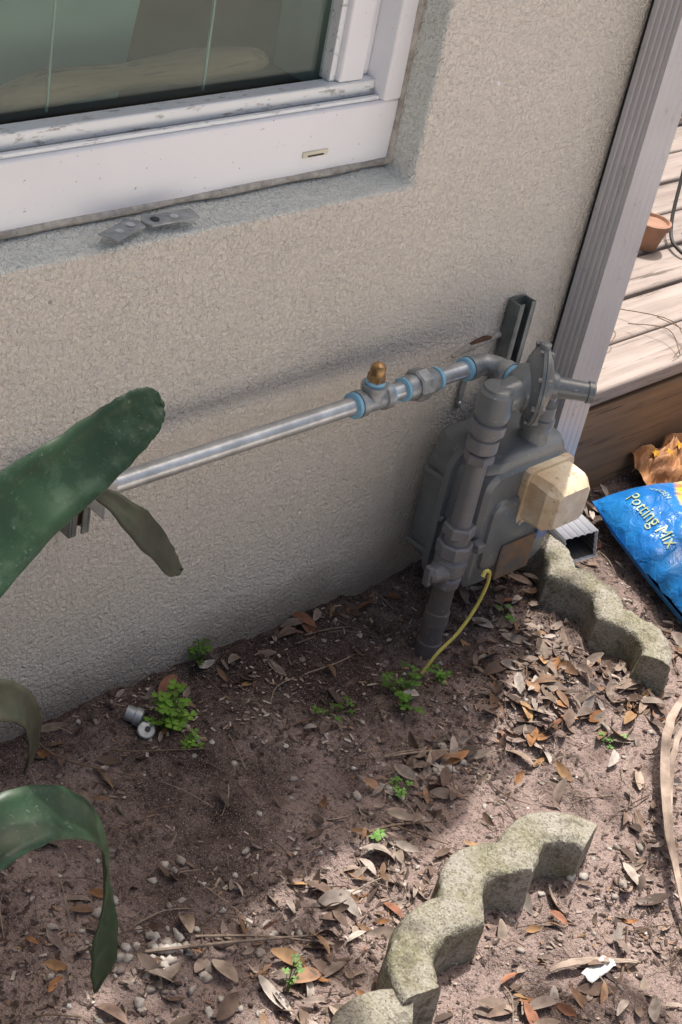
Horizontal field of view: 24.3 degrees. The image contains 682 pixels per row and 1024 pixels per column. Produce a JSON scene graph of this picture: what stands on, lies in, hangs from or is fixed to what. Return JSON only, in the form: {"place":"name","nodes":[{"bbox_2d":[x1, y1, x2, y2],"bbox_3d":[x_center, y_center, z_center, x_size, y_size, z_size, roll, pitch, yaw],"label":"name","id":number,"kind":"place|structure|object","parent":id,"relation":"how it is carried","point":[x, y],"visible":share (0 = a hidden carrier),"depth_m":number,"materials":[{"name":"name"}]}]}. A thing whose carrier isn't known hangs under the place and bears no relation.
{"place":"outdoors","nodes":[
{"label":"outdoors","id":0,"kind":"place"},
{"bbox_2d":[45,0,56,111],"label":"interior strip","id":1,"kind":"object","parent":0,"point":[50,51],"visible":1,"depth_m":1.70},
{"bbox_2d":[0,0,139,108],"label":"interior teal panel","id":2,"kind":"object","parent":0,"point":[92,32],"visible":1,"depth_m":1.78,"materials":[{"name":"teal"}]},
{"bbox_2d":[0,46,268,115],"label":"interior beam","id":3,"kind":"structure","parent":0,"point":[26,92],"depth_m":1.80,"materials":[{"name":"beige wood"}]},
{"bbox_2d":[272,0,331,80],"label":"interior pale jamb","id":4,"kind":"object","parent":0,"point":[300,38],"visible":0.53,"depth_m":2.02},
{"bbox_2d":[319,0,348,81],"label":"window sash","id":5,"kind":"object","parent":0,"point":[334,35],"depth_m":1.95,"materials":[{"name":"white plastic"}]},
{"bbox_2d":[0,467,681,1023],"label":"ground","id":6,"kind":"structure","parent":0,"point":[318,773],"depth_m":2.09,"materials":[{"name":"brown soil"}]},
{"bbox_2d":[0,386,183,993],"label":"bromeliad plant","id":7,"kind":"object","parent":6,"relation":"on","point":[49,490],"visible":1,"depth_m":1.33,"materials":[{"name":"green plant"}]},
{"bbox_2d":[123,705,154,738],"bbox_3d":[-0.272,0.283,2.144,0.032,0.027,0.057,-21,46,-39],"label":"metal pipe cap","id":8,"kind":"object","parent":6,"relation":"on","point":[133,715],"visible":1,"depth_m":2.14,"materials":[{"name":"silver metal"}]},
{"bbox_2d":[141,678,197,731],"bbox_3d":[-0.227,0.277,2.156,0.073,0.054,0.076,29,37,23],"label":"clover weed","id":9,"kind":"object","parent":6,"relation":"on","point":[177,720],"visible":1,"depth_m":2.15,"materials":[{"name":"green plant"}]},
{"bbox_2d":[180,728,204,750],"bbox_3d":[-0.202,0.311,2.133,0.038,0.023,0.030,-21,46,-39],"label":"clover weed","id":10,"kind":"object","parent":6,"relation":"on","point":[193,734],"visible":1,"depth_m":2.13,"materials":[{"name":"green plant"}]},
{"bbox_2d":[187,638,211,665],"bbox_3d":[-0.199,0.204,2.286,0.047,0.052,0.034,-21,46,-39],"label":"clover weed","id":11,"kind":"object","parent":6,"relation":"on","point":[201,650],"visible":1,"depth_m":2.28,"materials":[{"name":"green plant"}]},
{"bbox_2d":[281,953,304,990],"bbox_3d":[-0.057,0.538,1.833,0.023,0.053,0.025,-21,46,-39],"label":"clover weed","id":12,"kind":"object","parent":6,"relation":"on","point":[295,971],"visible":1,"depth_m":1.83,"materials":[{"name":"green plant"}]},
{"bbox_2d":[0,0,651,742],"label":"walls","id":13,"kind":"structure","parent":6,"relation":"on","point":[458,222],"depth_m":2.11,"materials":[{"name":"beige paint"}]},
{"bbox_2d":[60,479,117,538],"bbox_3d":[-0.302,-0.011,1.897,0.030,0.114,0.085,-21,46,-39],"label":"strut channel","id":14,"kind":"object","parent":13,"relation":"attached to","point":[81,520],"visible":0.38,"depth_m":1.92,"materials":[{"name":"metal"}]},
{"bbox_2d":[98,218,145,241],"bbox_3d":[-0.245,-0.318,1.781,0.030,0.006,0.070,21,35,13],"label":"metal clip","id":15,"kind":"object","parent":13,"relation":"attached to","point":[122,229],"visible":1,"depth_m":1.78,"materials":[{"name":"metal"}]},
{"bbox_2d":[0,0,302,124],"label":"interior brown panel","id":16,"kind":"object","parent":13,"relation":"attached to","point":[163,26],"depth_m":1.97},
{"bbox_2d":[201,0,215,90],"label":"interior strip","id":17,"kind":"object","parent":16,"relation":"attached to","point":[208,42],"visible":1,"depth_m":1.84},
{"bbox_2d":[141,208,199,226],"bbox_3d":[-0.199,-0.340,1.828,0.070,0.006,0.030,-12,41,-32],"label":"metal clip","id":18,"kind":"object","parent":13,"relation":"attached to","point":[169,217],"visible":1,"depth_m":1.83,"materials":[{"name":"metal"}]},
{"bbox_2d":[0,158,388,239],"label":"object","id":19,"kind":"object","parent":13,"relation":"attached to","point":[81,219],"visible":1,"depth_m":1.88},
{"bbox_2d":[0,94,397,231],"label":"window frame bottom","id":20,"kind":"object","parent":13,"relation":"attached to","point":[38,188],"depth_m":1.84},
{"bbox_2d":[0,74,374,151],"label":"window sash bottom","id":21,"kind":"object","parent":20,"relation":"on","point":[39,132],"depth_m":1.82,"materials":[{"name":"white plastic"}]},
{"bbox_2d":[93,353,517,501],"bbox_3d":[-0.057,-0.127,2.042,0.801,0.083,0.094,-17,43,-36],"label":"gas supply pipe","id":22,"kind":"object","parent":13,"relation":"attached to","point":[377,391],"visible":0.77,"depth_m":2.10,"materials":[{"name":"metal"}]},
{"bbox_2d":[366,0,418,100],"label":"window frame","id":23,"kind":"object","parent":13,"relation":"attached to","point":[391,45],"visible":0.69,"depth_m":1.99,"materials":[{"name":"white plastic"}]},
{"bbox_2d":[386,0,425,160],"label":"caulk","id":24,"kind":"object","parent":13,"relation":"attached to","point":[414,39],"visible":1,"depth_m":2.02,"materials":[{"name":"grey"}]},
{"bbox_2d":[454,380,466,408],"bbox_3d":[0.184,-0.183,2.408,0.011,0.061,0.007,-21,46,-39],"label":"wall strap","id":25,"kind":"object","parent":13,"relation":"attached to","point":[459,399],"depth_m":2.41,"materials":[{"name":"metal"}]},
{"bbox_2d":[452,330,501,357],"bbox_3d":[0.203,-0.252,2.372,0.102,0.024,0.012,-21,46,-39],"label":"wall caulk patch","id":26,"kind":"object","parent":13,"relation":"attached to","point":[470,347],"visible":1,"depth_m":2.36,"materials":[{"name":"grey"}]},
{"bbox_2d":[469,335,491,344],"bbox_3d":[0.211,-0.259,2.375,0.051,0.010,0.008,-21,46,-39],"label":"wall rust patch","id":27,"kind":"object","parent":13,"relation":"attached to","point":[483,338],"visible":1,"depth_m":2.37,"materials":[{"name":"metal"}]},
{"bbox_2d":[487,294,536,379],"bbox_3d":[0.252,-0.224,2.436,0.038,0.230,0.024,-21,46,-39],"label":"strut channel","id":28,"kind":"object","parent":13,"relation":"attached to","point":[517,320],"visible":0.43,"depth_m":2.39,"materials":[{"name":"grey metal"}]},
{"bbox_2d":[547,0,681,562],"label":"downspout","id":29,"kind":"object","parent":13,"relation":"attached to","point":[648,119],"visible":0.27,"depth_m":2.37,"materials":[{"name":"grey paint"}]},
{"bbox_2d":[312,695,355,721],"bbox_3d":[-0.005,0.286,2.249,0.068,0.022,0.046,-8,39,-27],"label":"clover weed","id":30,"kind":"object","parent":6,"relation":"on","point":[332,707],"visible":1,"depth_m":2.25,"materials":[{"name":"green plant"}]},
{"bbox_2d":[0,490,681,1023],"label":"mulch crumbs","id":31,"kind":"object","parent":6,"relation":"on","point":[298,904],"visible":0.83,"depth_m":2.09,"materials":[{"name":"brown plant"}]},
{"bbox_2d":[0,540,681,1023],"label":"pebbles","id":32,"kind":"object","parent":6,"relation":"on","point":[206,972],"visible":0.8,"depth_m":1.99,"materials":[{"name":"stone"}]},
{"bbox_2d":[0,484,681,1023],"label":"leaf litter","id":33,"kind":"object","parent":6,"relation":"on","point":[550,686],"visible":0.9,"depth_m":2.14,"materials":[{"name":"brown plant"}]},
{"bbox_2d":[0,535,681,1023],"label":"twigs","id":34,"kind":"object","parent":6,"relation":"on","point":[298,937],"visible":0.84,"depth_m":2.07,"materials":[{"name":"brown wood"}]},
{"bbox_2d":[329,989,413,1023],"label":"concrete edging","id":35,"kind":"object","parent":6,"relation":"on","point":[382,1006],"visible":0.97,"depth_m":1.77,"materials":[{"name":"grey concrete"}]},
{"bbox_2d":[369,828,385,840],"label":"clover weed","id":36,"kind":"object","parent":6,"relation":"on","point":[378,834],"visible":1,"depth_m":2.06,"materials":[{"name":"green plant"}]},
{"bbox_2d":[390,776,412,797],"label":"clover weed","id":37,"kind":"object","parent":6,"relation":"on","point":[402,792],"visible":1,"depth_m":2.15,"materials":[{"name":"green plant"}]},
{"bbox_2d":[381,661,422,692],"bbox_3d":[0.089,0.250,2.337,0.064,0.043,0.052,11,34,-2],"label":"clover weed","id":38,"kind":"object","parent":6,"relation":"on","point":[408,682],"visible":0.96,"depth_m":2.33,"materials":[{"name":"green plant"}]},
{"bbox_2d":[394,690,424,713],"bbox_3d":[0.096,0.280,2.296,0.036,0.033,0.052,-21,46,-39],"label":"clover weed","id":39,"kind":"object","parent":6,"relation":"on","point":[405,697],"visible":1,"depth_m":2.29,"materials":[{"name":"green plant"}]},
{"bbox_2d":[425,663,451,684],"bbox_3d":[0.147,0.244,2.385,0.037,0.030,0.037,23,36,16],"label":"clover weed","id":40,"kind":"object","parent":6,"relation":"on","point":[440,675],"visible":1,"depth_m":2.38,"materials":[{"name":"green plant"}]},
{"bbox_2d":[421,569,490,674],"bbox_3d":[0.174,0.164,2.369,0.100,0.172,0.008,-18,44,-37],"label":"yellow tracer wire","id":41,"kind":"object","parent":6,"relation":"on","point":[458,632],"visible":1,"depth_m":2.38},
{"bbox_2d":[376,812,597,1023],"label":"concrete edging","id":42,"kind":"object","parent":6,"relation":"on","point":[441,929],"visible":0.97,"depth_m":1.94,"materials":[{"name":"grey concrete"}]},
{"bbox_2d":[414,341,596,659],"bbox_3d":[0.225,0.016,2.361,0.197,0.595,0.118,-21,46,-39],"label":"gas regulator riser","id":43,"kind":"object","parent":6,"relation":"on","point":[534,386],"visible":1,"depth_m":2.26,"materials":[{"name":"grey paint"}]},
{"bbox_2d":[405,398,589,586],"bbox_3d":[0.259,-0.057,2.414,0.224,0.369,0.198,-21,46,-39],"label":"gas meter","id":44,"kind":"object","parent":43,"relation":"attached to","point":[535,487],"visible":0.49,"depth_m":2.38,"materials":[{"name":"grey paint"}]},
{"bbox_2d":[495,604,516,621],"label":"clover weed","id":45,"kind":"object","parent":6,"relation":"on","point":[509,617],"visible":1,"depth_m":2.52,"materials":[{"name":"green plant"}]},
{"bbox_2d":[519,532,671,695],"bbox_3d":[0.389,0.159,2.548,0.090,0.098,0.399,-13,41,-32],"label":"concrete edging","id":46,"kind":"object","parent":6,"relation":"on","point":[589,602],"visible":0.77,"depth_m":2.50,"materials":[{"name":"grey concrete"}]},
{"bbox_2d":[581,956,615,982],"bbox_3d":[0.317,0.562,1.948,0.049,0.012,0.019,-21,46,-39],"label":"plastic scrap","id":47,"kind":"object","parent":6,"relation":"on","point":[592,973],"visible":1,"depth_m":1.94,"materials":[{"name":"white plastic"}]},
{"bbox_2d":[598,731,626,748],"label":"clover weed","id":48,"kind":"object","parent":6,"relation":"on","point":[609,739],"visible":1,"depth_m":2.32,"materials":[{"name":"green plant"}]},
{"bbox_2d":[548,695,681,972],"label":"dry strap leaves","id":49,"kind":"object","parent":6,"relation":"on","point":[667,761],"visible":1,"depth_m":2.19,"materials":[{"name":"brown plant"}]},
{"bbox_2d":[573,114,681,488],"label":"wooden deck","id":50,"kind":"structure","parent":6,"relation":"on","point":[636,404],"depth_m":2.92,"materials":[{"name":"brown wood"}]},
{"bbox_2d":[609,309,681,357],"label":"dry vine twigs","id":51,"kind":"object","parent":50,"relation":"on","point":[675,324],"visible":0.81,"depth_m":2.94,"materials":[{"name":"brown plant"}]},
{"bbox_2d":[639,213,671,251],"bbox_3d":[0.635,-0.574,3.262,0.078,0.061,0.078,-21,46,-39],"label":"terracotta pot","id":52,"kind":"object","parent":50,"relation":"on","point":[658,228],"visible":0.62,"depth_m":3.24,"materials":[{"name":"orange ceramic"}]},
{"bbox_2d":[669,171,681,254],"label":"hanging cable","id":53,"kind":"object","parent":50,"relation":"on","point":[675,246],"visible":0.94,"depth_m":3.31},
{"bbox_2d":[592,481,681,622],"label":"potting mix bag","id":54,"kind":"object","parent":6,"relation":"on","point":[643,524],"visible":1,"depth_m":2.69,"materials":[{"name":"blue plastic"}]},
{"bbox_2d":[629,433,681,484],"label":"bag","id":55,"kind":"object","parent":6,"relation":"on","point":[662,464],"visible":0.88,"depth_m":2.93,"materials":[{"name":"brown plastic"}]},
{"bbox_2d":[334,0,376,81],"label":"window sash","id":56,"kind":"object","parent":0,"point":[359,20],"depth_m":1.96,"materials":[{"name":"white plastic"}]},
{"bbox_2d":[363,0,380,73],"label":"window sash gap","id":57,"kind":"object","parent":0,"point":[372,36],"depth_m":2.00,"materials":[{"name":"white plastic"}]},
{"bbox_3d":[-0.586,-0.622,1.219,1.737,0.784,0.003,-21,46,-39],"label":"window","id":58,"kind":"object","parent":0,"visible":0},
{"bbox_2d":[0,94,378,158],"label":"window track lip","id":59,"kind":"object","parent":58,"relation":"attached to","point":[86,142],"depth_m":1.82,"materials":[{"name":"metal"}]},
{"bbox_2d":[302,148,327,158],"bbox_3d":[-0.033,-0.450,1.987,0.043,0.008,0.003,-21,46,-39],"label":"window weep cover","id":60,"kind":"object","parent":58,"relation":"attached to","point":[314,152],"depth_m":1.98,"materials":[{"name":"beige plastic"}]}
]}

